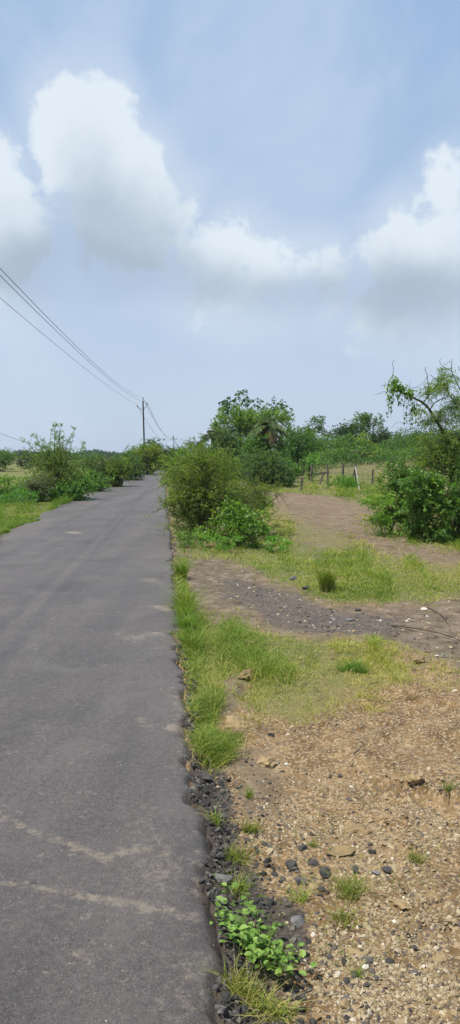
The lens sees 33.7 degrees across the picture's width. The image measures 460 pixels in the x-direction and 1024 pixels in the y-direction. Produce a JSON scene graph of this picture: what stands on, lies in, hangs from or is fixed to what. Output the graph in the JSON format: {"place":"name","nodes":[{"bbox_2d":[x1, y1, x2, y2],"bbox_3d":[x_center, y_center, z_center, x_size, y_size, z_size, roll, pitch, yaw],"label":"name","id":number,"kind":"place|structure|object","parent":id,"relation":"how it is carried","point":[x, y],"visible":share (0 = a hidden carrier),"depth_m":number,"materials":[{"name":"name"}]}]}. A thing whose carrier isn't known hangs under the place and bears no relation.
{"place":"outdoors","nodes":[
{"label":"outdoors","id":0,"kind":"place"},
{"bbox_2d":[0,469,223,1023],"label":"road","id":1,"kind":"structure","parent":0,"point":[84,644],"depth_m":3.59,"materials":[{"name":"asphalt"}]},
{"bbox_2d":[29,673,213,1021],"bbox_3d":[-2.182,0.990,7.525,3.278,0.008,11.623,0,4,-6],"label":"road grit","id":2,"kind":"object","parent":1,"relation":"on","point":[164,871],"visible":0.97,"depth_m":2.93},
{"bbox_2d":[0,458,459,1023],"bbox_3d":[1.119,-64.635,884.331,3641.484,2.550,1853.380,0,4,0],"label":"ground","id":3,"kind":"structure","parent":0,"point":[332,516],"depth_m":4.29,"materials":[{"name":"soil"}]},
{"bbox_2d":[0,447,20,471],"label":"field bush","id":4,"kind":"object","parent":3,"relation":"on","point":[4,454],"visible":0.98,"depth_m":94.27,"materials":[{"name":"green plant"}]},
{"bbox_2d":[0,472,28,500],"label":"green bush","id":5,"kind":"object","parent":3,"relation":"on","point":[3,482],"visible":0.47,"depth_m":26.98,"materials":[{"name":"green plant"}]},
{"bbox_2d":[10,447,40,468],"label":"field bush","id":6,"kind":"object","parent":3,"relation":"on","point":[24,462],"visible":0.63,"depth_m":109.52,"materials":[{"name":"green plant"}]},
{"bbox_2d":[17,472,57,501],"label":"grey bush","id":7,"kind":"object","parent":3,"relation":"on","point":[34,484],"visible":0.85,"depth_m":25.87,"materials":[{"name":"green plant"}]},
{"bbox_2d":[19,420,95,495],"bbox_3d":[-6.103,-1.819,26.888,2.731,2.795,2.190,0,4,0],"label":"acacia tree","id":8,"kind":"object","parent":3,"relation":"on","point":[54,463],"visible":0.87,"depth_m":26.72,"materials":[{"name":"green plant"}]},
{"bbox_2d":[0,452,121,503],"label":"hedge weeds","id":9,"kind":"object","parent":3,"relation":"on","point":[19,494],"visible":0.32,"depth_m":25.23,"materials":[{"name":"green plant"}]},
{"bbox_2d":[42,476,98,501],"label":"green bush","id":10,"kind":"object","parent":3,"relation":"on","point":[80,490],"visible":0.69,"depth_m":26.20,"materials":[{"name":"green plant"}]},
{"bbox_2d":[69,450,102,469],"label":"field bush","id":11,"kind":"object","parent":3,"relation":"on","point":[85,456],"visible":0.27,"depth_m":104.46,"materials":[{"name":"green plant"}]},
{"bbox_2d":[78,468,115,491],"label":"green bush","id":12,"kind":"object","parent":3,"relation":"on","point":[94,478],"visible":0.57,"depth_m":32.86,"materials":[{"name":"green plant"}]},
{"bbox_2d":[78,452,125,486],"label":"thorn bush","id":13,"kind":"object","parent":3,"relation":"on","point":[96,468],"visible":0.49,"depth_m":37.69,"materials":[{"name":"green plant"}]},
{"bbox_2d":[100,456,138,486],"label":"thorn bush","id":14,"kind":"object","parent":3,"relation":"on","point":[118,474],"visible":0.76,"depth_m":37.66,"materials":[{"name":"green plant"}]},
{"bbox_2d":[114,443,145,479],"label":"thorn bush","id":15,"kind":"object","parent":3,"relation":"on","point":[137,464],"visible":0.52,"depth_m":47.80,"materials":[{"name":"green plant"}]},
{"bbox_2d":[1,449,273,460],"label":"wood","id":16,"kind":"object","parent":3,"relation":"on","point":[94,451],"visible":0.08,"depth_m":316.69,"materials":[{"name":"green plant"}]},
{"bbox_2d":[136,398,147,444],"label":"utility pole","id":17,"kind":"object","parent":3,"relation":"on","point":[143,408],"visible":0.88,"depth_m":79.41,"materials":[{"name":"paint"}]},
{"bbox_2d":[0,298,129,400],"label":"power line","id":18,"kind":"object","parent":17,"relation":"attached to","point":[50,340],"visible":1,"depth_m":28.97,"materials":[{"name":"metal"}]},
{"bbox_2d":[0,268,142,397],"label":"power line","id":19,"kind":"object","parent":17,"relation":"attached to","point":[51,321],"visible":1,"depth_m":21.29,"materials":[{"name":"metal"}]},
{"bbox_2d":[0,275,142,401],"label":"power line","id":20,"kind":"object","parent":17,"relation":"attached to","point":[53,328],"visible":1,"depth_m":21.72,"materials":[{"name":"metal"}]},
{"bbox_2d":[131,438,163,474],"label":"tall bush","id":21,"kind":"object","parent":3,"relation":"on","point":[151,454],"visible":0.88,"depth_m":61.34,"materials":[{"name":"green plant"}]},
{"bbox_2d":[138,437,161,447],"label":"tree","id":22,"kind":"object","parent":3,"relation":"on","point":[148,442],"visible":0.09,"depth_m":87.61,"materials":[{"name":"green plant"}]},
{"bbox_2d":[150,438,172,470],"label":"dark bush","id":23,"kind":"object","parent":3,"relation":"on","point":[164,452],"visible":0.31,"depth_m":79.45,"materials":[{"name":"green plant"}]},
{"bbox_2d":[159,449,193,498],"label":"feathery shrub","id":24,"kind":"object","parent":3,"relation":"on","point":[173,476],"visible":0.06,"depth_m":26.60,"materials":[{"name":"green plant"}]},
{"bbox_2d":[159,554,200,578],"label":"grass tuft","id":25,"kind":"object","parent":3,"relation":"on","point":[182,569],"visible":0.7,"depth_m":9.87,"materials":[{"name":"green plant"}]},
{"bbox_2d":[167,610,209,632],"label":"grass tuft","id":26,"kind":"object","parent":3,"relation":"on","point":[186,624],"visible":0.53,"depth_m":6.76,"materials":[{"name":"green plant"}]},
{"bbox_2d":[174,525,210,547],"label":"weed clump","id":27,"kind":"object","parent":3,"relation":"on","point":[187,541],"visible":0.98,"depth_m":13.27,"materials":[{"name":"green plant"}]},
{"bbox_2d":[149,434,246,521],"bbox_3d":[-0.788,-0.711,19.151,2.437,2.496,2.460,0,4,0],"label":"feathery shrub","id":28,"kind":"object","parent":3,"relation":"on","point":[191,447],"visible":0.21,"depth_m":18.74,"materials":[{"name":"green plant"}]},
{"bbox_2d":[141,432,262,539],"bbox_3d":[-0.539,-0.358,14.537,2.192,2.338,1.924,1,4,19],"label":"feathery shrub","id":29,"kind":"object","parent":3,"relation":"on","point":[201,489],"visible":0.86,"depth_m":14.48,"materials":[{"name":"green plant"}]},
{"bbox_2d":[200,771,212,779],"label":"stone","id":30,"kind":"object","parent":3,"relation":"on","point":[205,775],"visible":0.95,"depth_m":3.71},
{"bbox_2d":[200,430,221,449],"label":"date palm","id":31,"kind":"object","parent":3,"relation":"on","point":[210,432],"visible":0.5,"depth_m":50.36,"materials":[{"name":"green plant"}]},
{"bbox_2d":[187,688,235,710],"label":"grass tuft","id":32,"kind":"object","parent":3,"relation":"on","point":[213,705],"visible":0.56,"depth_m":4.84,"materials":[{"name":"green plant"}]},
{"bbox_2d":[191,802,231,826],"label":"grass tuft","id":33,"kind":"object","parent":3,"relation":"on","point":[216,821],"visible":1,"depth_m":3.24,"materials":[{"name":"green plant"}]},
{"bbox_2d":[198,531,245,553],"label":"weed clump","id":34,"kind":"object","parent":3,"relation":"on","point":[222,546],"visible":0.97,"depth_m":12.94,"materials":[{"name":"green plant"}]},
{"bbox_2d":[215,873,232,883],"bbox_3d":[-0.029,1.378,2.847,0.078,0.041,0.058,1,4,17],"label":"stone","id":35,"kind":"object","parent":3,"relation":"on","point":[224,877],"visible":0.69,"depth_m":2.83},
{"bbox_2d":[201,429,247,479],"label":"dark tree","id":36,"kind":"object","parent":3,"relation":"on","point":[226,438],"visible":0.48,"depth_m":48.53,"materials":[{"name":"green plant"}]},
{"bbox_2d":[206,723,249,746],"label":"grass tuft","id":37,"kind":"object","parent":3,"relation":"on","point":[237,737],"visible":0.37,"depth_m":4.32,"materials":[{"name":"green plant"}]},
{"bbox_2d":[0,455,459,1007],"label":"grass","id":38,"kind":"structure","parent":3,"relation":"on","point":[258,663],"depth_m":6.63,"materials":[{"name":"plant"}]},
{"bbox_2d":[192,495,273,548],"bbox_3d":[0.114,0.232,13.563,1.318,1.110,1.070,2,5,27],"label":"broadleaf creeper","id":39,"kind":"object","parent":3,"relation":"on","point":[236,521],"visible":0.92,"depth_m":13.48,"materials":[{"name":"green plant"}]},
{"bbox_2d":[224,715,244,727],"bbox_3d":[0.028,1.260,4.562,0.130,0.065,0.160,0,4,0],"label":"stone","id":40,"kind":"object","parent":3,"relation":"on","point":[233,719],"visible":0.87,"depth_m":4.52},
{"bbox_2d":[213,860,261,898],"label":"grass tuft","id":41,"kind":"object","parent":3,"relation":"on","point":[244,881],"visible":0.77,"depth_m":2.83,"materials":[{"name":"green plant"}]},
{"bbox_2d":[197,938,283,1017],"bbox_3d":[0.034,1.397,2.242,0.350,0.126,0.286,-2,5,-30],"label":"grass tuft","id":42,"kind":"object","parent":3,"relation":"on","point":[240,987],"visible":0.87,"depth_m":2.26,"materials":[{"name":"green plant"}]},
{"bbox_2d":[222,831,268,867],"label":"grass tuft","id":43,"kind":"object","parent":3,"relation":"on","point":[237,856],"visible":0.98,"depth_m":3.01,"materials":[{"name":"green plant"}]},
{"bbox_2d":[237,668,253,679],"bbox_3d":[0.110,1.165,5.463,0.130,0.073,0.134,0,4,0],"label":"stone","id":44,"kind":"object","parent":3,"relation":"on","point":[241,675],"visible":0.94,"depth_m":5.42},
{"bbox_2d":[237,781,258,798],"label":"grass tuft","id":45,"kind":"object","parent":3,"relation":"on","point":[248,794],"visible":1,"depth_m":3.55,"materials":[{"name":"green plant"}]},
{"bbox_2d":[232,807,269,834],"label":"grass tuft","id":46,"kind":"object","parent":3,"relation":"on","point":[250,828],"visible":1,"depth_m":3.27,"materials":[{"name":"green plant"}]},
{"bbox_2d":[207,403,295,474],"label":"bright tree","id":47,"kind":"object","parent":3,"relation":"on","point":[241,424],"visible":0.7,"depth_m":51.20,"materials":[{"name":"green plant"}]},
{"bbox_2d":[212,468,297,538],"bbox_3d":[0.432,-0.084,15.384,1.999,1.671,1.609,1,4,18],"label":"thorn bush","id":48,"kind":"object","parent":3,"relation":"on","point":[262,490],"visible":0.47,"depth_m":15.39,"materials":[{"name":"green plant"}]},
{"bbox_2d":[216,389,293,437],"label":"leaved tree","id":49,"kind":"object","parent":3,"relation":"on","point":[227,405],"visible":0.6,"depth_m":56.55,"materials":[{"name":"green plant"}]},
{"bbox_2d":[247,490,273,520],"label":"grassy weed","id":50,"kind":"object","parent":3,"relation":"on","point":[261,504],"visible":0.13,"depth_m":17.08,"materials":[{"name":"green plant"}]},
{"bbox_2d":[209,874,316,978],"bbox_3d":[0.048,1.353,2.520,0.278,0.138,0.593,-2,5,-24],"label":"leafy weed","id":51,"kind":"object","parent":3,"relation":"on","point":[255,941],"visible":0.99,"depth_m":2.42,"materials":[{"name":"green plant"}]},
{"bbox_2d":[234,423,296,481],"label":"leafy bush","id":52,"kind":"object","parent":3,"relation":"on","point":[249,445],"visible":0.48,"depth_m":45.41,"materials":[{"name":"green plant"}]},
{"bbox_2d":[257,757,276,767],"bbox_3d":[0.192,1.306,3.964,0.108,0.048,0.105,2,5,29],"label":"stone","id":53,"kind":"object","parent":3,"relation":"on","point":[269,762],"visible":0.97,"depth_m":3.94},
{"bbox_2d":[236,445,298,487],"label":"round bush","id":54,"kind":"object","parent":3,"relation":"on","point":[258,462],"visible":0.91,"depth_m":39.58,"materials":[{"name":"green plant"}]},
{"bbox_2d":[247,417,288,455],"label":"date palm","id":55,"kind":"object","parent":3,"relation":"on","point":[265,425],"visible":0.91,"depth_m":45.36,"materials":[{"name":"green plant"}]},
{"bbox_2d":[168,540,382,1023],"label":"asphalt crumbs","id":56,"kind":"object","parent":3,"relation":"on","point":[217,852],"visible":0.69,"depth_m":2.76,"materials":[{"name":"asphalt"}]},
{"bbox_2d":[230,974,324,1023],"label":"grass tuft","id":57,"kind":"object","parent":3,"relation":"on","point":[278,1009],"visible":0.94,"depth_m":2.19,"materials":[{"name":"green plant"}]},
{"bbox_2d":[263,534,293,552],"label":"leafy weed","id":58,"kind":"object","parent":3,"relation":"on","point":[269,539],"visible":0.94,"depth_m":12.86,"materials":[{"name":"green plant"}]},
{"bbox_2d":[280,457,301,484],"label":"leafy bush","id":59,"kind":"object","parent":3,"relation":"on","point":[292,463],"visible":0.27,"depth_m":41.83,"materials":[{"name":"green plant"}]},
{"bbox_2d":[285,859,296,869],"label":"stone","id":60,"kind":"object","parent":3,"relation":"on","point":[289,865],"visible":0.96,"depth_m":2.98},
{"bbox_2d":[290,915,304,927],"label":"stone","id":61,"kind":"object","parent":3,"relation":"on","point":[297,920],"visible":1,"depth_m":2.60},
{"bbox_2d":[275,875,321,903],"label":"grass tuft","id":62,"kind":"object","parent":3,"relation":"on","point":[303,897],"visible":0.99,"depth_m":2.76,"materials":[{"name":"green plant"}]},
{"bbox_2d":[280,420,321,475],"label":"leafy tree","id":63,"kind":"object","parent":3,"relation":"on","point":[302,440],"visible":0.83,"depth_m":55.37,"materials":[{"name":"green plant"}]},
{"bbox_2d":[296,992,307,1001],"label":"stone","id":64,"kind":"object","parent":3,"relation":"on","point":[301,996],"visible":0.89,"depth_m":2.25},
{"bbox_2d":[302,837,320,847],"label":"grass tuft","id":65,"kind":"object","parent":3,"relation":"on","point":[311,845],"visible":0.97,"depth_m":3.14,"materials":[{"name":"green plant"}]},
{"bbox_2d":[304,451,321,480],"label":"green bush","id":66,"kind":"object","parent":3,"relation":"on","point":[312,460],"visible":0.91,"depth_m":47.74,"materials":[{"name":"green plant"}]},
{"bbox_2d":[307,859,318,865],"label":"stone","id":67,"kind":"object","parent":3,"relation":"on","point":[314,861],"visible":0.99,"depth_m":3.00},
{"bbox_2d":[302,415,327,435],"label":"round tree","id":68,"kind":"object","parent":3,"relation":"on","point":[320,427],"visible":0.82,"depth_m":83.25,"materials":[{"name":"green plant"}]},
{"bbox_2d":[312,1012,321,1019],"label":"stone","id":69,"kind":"object","parent":3,"relation":"on","point":[316,1016],"visible":1,"depth_m":2.17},
{"bbox_2d":[308,433,328,451],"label":"bush","id":70,"kind":"object","parent":3,"relation":"on","point":[322,443],"visible":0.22,"depth_m":71.13,"materials":[{"name":"green plant"}]},
{"bbox_2d":[319,866,329,877],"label":"stone","id":71,"kind":"object","parent":3,"relation":"on","point":[322,871],"visible":0.9,"depth_m":2.90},
{"bbox_2d":[314,560,343,592],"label":"grass tuft","id":72,"kind":"object","parent":3,"relation":"on","point":[327,582],"visible":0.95,"depth_m":9.08,"materials":[{"name":"green plant"}]},
{"bbox_2d":[210,427,459,479],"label":"undergrowth","id":73,"kind":"object","parent":3,"relation":"on","point":[389,453],"visible":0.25,"depth_m":61.99,"materials":[{"name":"green plant"}]},
{"bbox_2d":[328,845,355,855],"bbox_3d":[0.456,1.385,3.102,0.127,0.033,0.081,0,4,0],"label":"stone","id":74,"kind":"object","parent":3,"relation":"on","point":[339,850],"visible":1,"depth_m":3.09,"materials":[{"name":"stone"}]},
{"bbox_2d":[322,437,361,452],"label":"bush","id":75,"kind":"object","parent":3,"relation":"on","point":[342,444],"visible":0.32,"depth_m":69.20,"materials":[{"name":"green plant"}]},
{"bbox_2d":[321,473,365,488],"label":"grassy bush","id":76,"kind":"object","parent":3,"relation":"on","point":[347,481],"visible":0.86,"depth_m":37.42,"materials":[{"name":"green plant"}]},
{"bbox_2d":[230,425,457,472],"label":"dark undergrowth","id":77,"kind":"object","parent":3,"relation":"on","point":[373,432],"visible":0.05,"depth_m":83.15,"materials":[{"name":"green plant"}]},
{"bbox_2d":[340,998,349,1007],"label":"stone","id":78,"kind":"object","parent":3,"relation":"on","point":[344,1003],"visible":1,"depth_m":2.22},
{"bbox_2d":[325,899,373,930],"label":"grass tuft","id":79,"kind":"object","parent":3,"relation":"on","point":[341,913],"visible":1,"depth_m":2.62,"materials":[{"name":"green plant"}]},
{"bbox_2d":[329,419,371,444],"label":"dark tree","id":80,"kind":"object","parent":3,"relation":"on","point":[352,428],"visible":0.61,"depth_m":79.18,"materials":[{"name":"green plant"}]},
{"bbox_2d":[317,446,385,463],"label":"bush","id":81,"kind":"object","parent":3,"relation":"on","point":[361,454],"visible":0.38,"depth_m":61.69,"materials":[{"name":"green plant"}]},
{"bbox_2d":[333,655,374,674],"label":"grass tuft","id":82,"kind":"object","parent":3,"relation":"on","point":[353,667],"visible":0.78,"depth_m":5.63,"materials":[{"name":"green plant"}]},
{"bbox_2d":[320,861,389,904],"bbox_3d":[0.441,1.368,2.794,0.326,0.092,0.289,3,5,38],"label":"grass tuft","id":83,"kind":"object","parent":3,"relation":"on","point":[347,887],"visible":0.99,"depth_m":2.80,"materials":[{"name":"green plant"}]},
{"bbox_2d":[352,465,359,488],"bbox_3d":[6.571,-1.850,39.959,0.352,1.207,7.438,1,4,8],"label":"braced post","id":84,"kind":"object","parent":3,"relation":"on","point":[355,473],"visible":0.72,"depth_m":43.40,"materials":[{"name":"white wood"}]},
{"bbox_2d":[342,821,371,835],"bbox_3d":[0.552,1.394,3.323,0.137,0.049,0.124,0,4,0],"label":"earth clod","id":85,"kind":"object","parent":3,"relation":"on","point":[357,828],"visible":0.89,"depth_m":3.30,"materials":[{"name":"soil"}]},
{"bbox_2d":[348,947,366,955],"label":"earth clod","id":86,"kind":"object","parent":3,"relation":"on","point":[357,952],"visible":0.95,"depth_m":2.45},
{"bbox_2d":[350,411,378,433],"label":"tall tree","id":87,"kind":"object","parent":3,"relation":"on","point":[365,417],"visible":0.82,"depth_m":85.07,"materials":[{"name":"green plant"}]},
{"bbox_2d":[353,430,381,452],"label":"bush","id":88,"kind":"object","parent":3,"relation":"on","point":[364,439],"visible":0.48,"depth_m":70.32,"materials":[{"name":"green plant"}]},
{"bbox_2d":[348,961,387,978],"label":"grass tuft","id":89,"kind":"object","parent":3,"relation":"on","point":[359,972],"visible":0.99,"depth_m":2.34,"materials":[{"name":"green plant"}]},
{"bbox_2d":[356,426,393,447],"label":"bushy tree","id":90,"kind":"object","parent":3,"relation":"on","point":[378,437],"visible":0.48,"depth_m":75.39,"materials":[{"name":"green plant"}]},
{"bbox_2d":[357,490,398,536],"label":"weed clump","id":91,"kind":"object","parent":3,"relation":"on","point":[390,500],"visible":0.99,"depth_m":15.36,"materials":[{"name":"green plant"}]},
{"bbox_2d":[371,412,385,434],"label":"bare tree","id":92,"kind":"object","parent":3,"relation":"on","point":[379,422],"visible":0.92,"depth_m":83.19,"materials":[{"name":"green plant"}]},
{"bbox_2d":[382,866,392,873],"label":"stone","id":93,"kind":"object","parent":3,"relation":"on","point":[387,869],"visible":1,"depth_m":2.91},
{"bbox_2d":[374,436,401,451],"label":"bush","id":94,"kind":"object","parent":3,"relation":"on","point":[381,447],"visible":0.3,"depth_m":71.49,"materials":[{"name":"green plant"}]},
{"bbox_2d":[367,452,428,532],"bbox_3d":[3.615,-0.274,16.083,1.234,1.996,1.449,3,5,32],"label":"broadleaf bush","id":95,"kind":"object","parent":3,"relation":"on","point":[402,471],"visible":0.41,"depth_m":15.93,"materials":[{"name":"green plant"}]},
{"bbox_2d":[388,898,408,909],"bbox_3d":[0.606,1.395,2.710,0.051,0.014,0.082,-3,5,-35],"label":"earth clod","id":96,"kind":"object","parent":3,"relation":"on","point":[399,903],"visible":1,"depth_m":2.70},
{"bbox_2d":[384,429,416,449],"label":"bush","id":97,"kind":"object","parent":3,"relation":"on","point":[399,438],"visible":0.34,"depth_m":73.51,"materials":[{"name":"green plant"}]},
{"bbox_2d":[406,773,424,784],"bbox_3d":[0.902,1.304,3.696,0.084,0.080,0.105,3,5,39],"label":"earth clod","id":98,"kind":"object","parent":3,"relation":"on","point":[412,778],"visible":0.93,"depth_m":3.66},
{"bbox_2d":[399,843,433,863],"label":"grass tuft","id":99,"kind":"object","parent":3,"relation":"on","point":[414,858],"visible":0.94,"depth_m":3.01,"materials":[{"name":"green plant"}]},
{"bbox_2d":[410,653,424,663],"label":"earth clod","id":100,"kind":"object","parent":3,"relation":"on","point":[417,658],"visible":0.93,"depth_m":5.97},
{"bbox_2d":[376,358,459,533],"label":"leaning tree","id":101,"kind":"object","parent":3,"relation":"on","point":[429,460],"visible":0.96,"depth_m":14.68,"materials":[{"name":"green plant"}]},
{"bbox_2d":[384,375,420,429],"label":"hanging creeper","id":102,"kind":"object","parent":101,"relation":"hanging from","point":[399,388],"visible":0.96,"depth_m":14.77,"materials":[{"name":"green plant"}]},
{"bbox_2d":[407,427,428,449],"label":"bush","id":103,"kind":"object","parent":3,"relation":"on","point":[418,432],"visible":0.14,"depth_m":74.66,"materials":[{"name":"green plant"}]},
{"bbox_2d":[391,465,459,545],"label":"broadleaf bush","id":104,"kind":"object","parent":3,"relation":"on","point":[417,491],"visible":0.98,"depth_m":14.06,"materials":[{"name":"green plant"}]},
{"bbox_2d":[391,624,459,639],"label":"dry twig","id":105,"kind":"object","parent":3,"relation":"on","point":[422,629],"visible":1,"depth_m":7.06,"materials":[{"name":"brown wood"}]},
{"bbox_2d":[432,953,447,964],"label":"earth clod","id":106,"kind":"object","parent":3,"relation":"on","point":[441,958],"visible":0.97,"depth_m":2.46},
{"bbox_2d":[425,451,459,538],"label":"twiggy bush","id":107,"kind":"object","parent":3,"relation":"on","point":[456,524],"visible":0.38,"depth_m":14.53,"materials":[{"name":"green plant"}]},
{"bbox_2d":[434,423,459,439],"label":"bush","id":108,"kind":"object","parent":3,"relation":"on","point":[447,429],"visible":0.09,"depth_m":75.16,"materials":[{"name":"green plant"}]},
{"bbox_2d":[439,772,459,791],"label":"grass tuft","id":109,"kind":"object","parent":3,"relation":"on","point":[449,788],"visible":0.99,"depth_m":3.54,"materials":[{"name":"green plant"}]},
{"bbox_2d":[0,0,459,454],"label":"sky","id":110,"kind":"structure","parent":0,"point":[211,200],"materials":[{"name":"blue"}]},
{"bbox_2d":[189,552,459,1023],"bbox_3d":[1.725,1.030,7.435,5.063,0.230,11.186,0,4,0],"label":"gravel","id":111,"kind":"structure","parent":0,"point":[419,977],"depth_m":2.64,"materials":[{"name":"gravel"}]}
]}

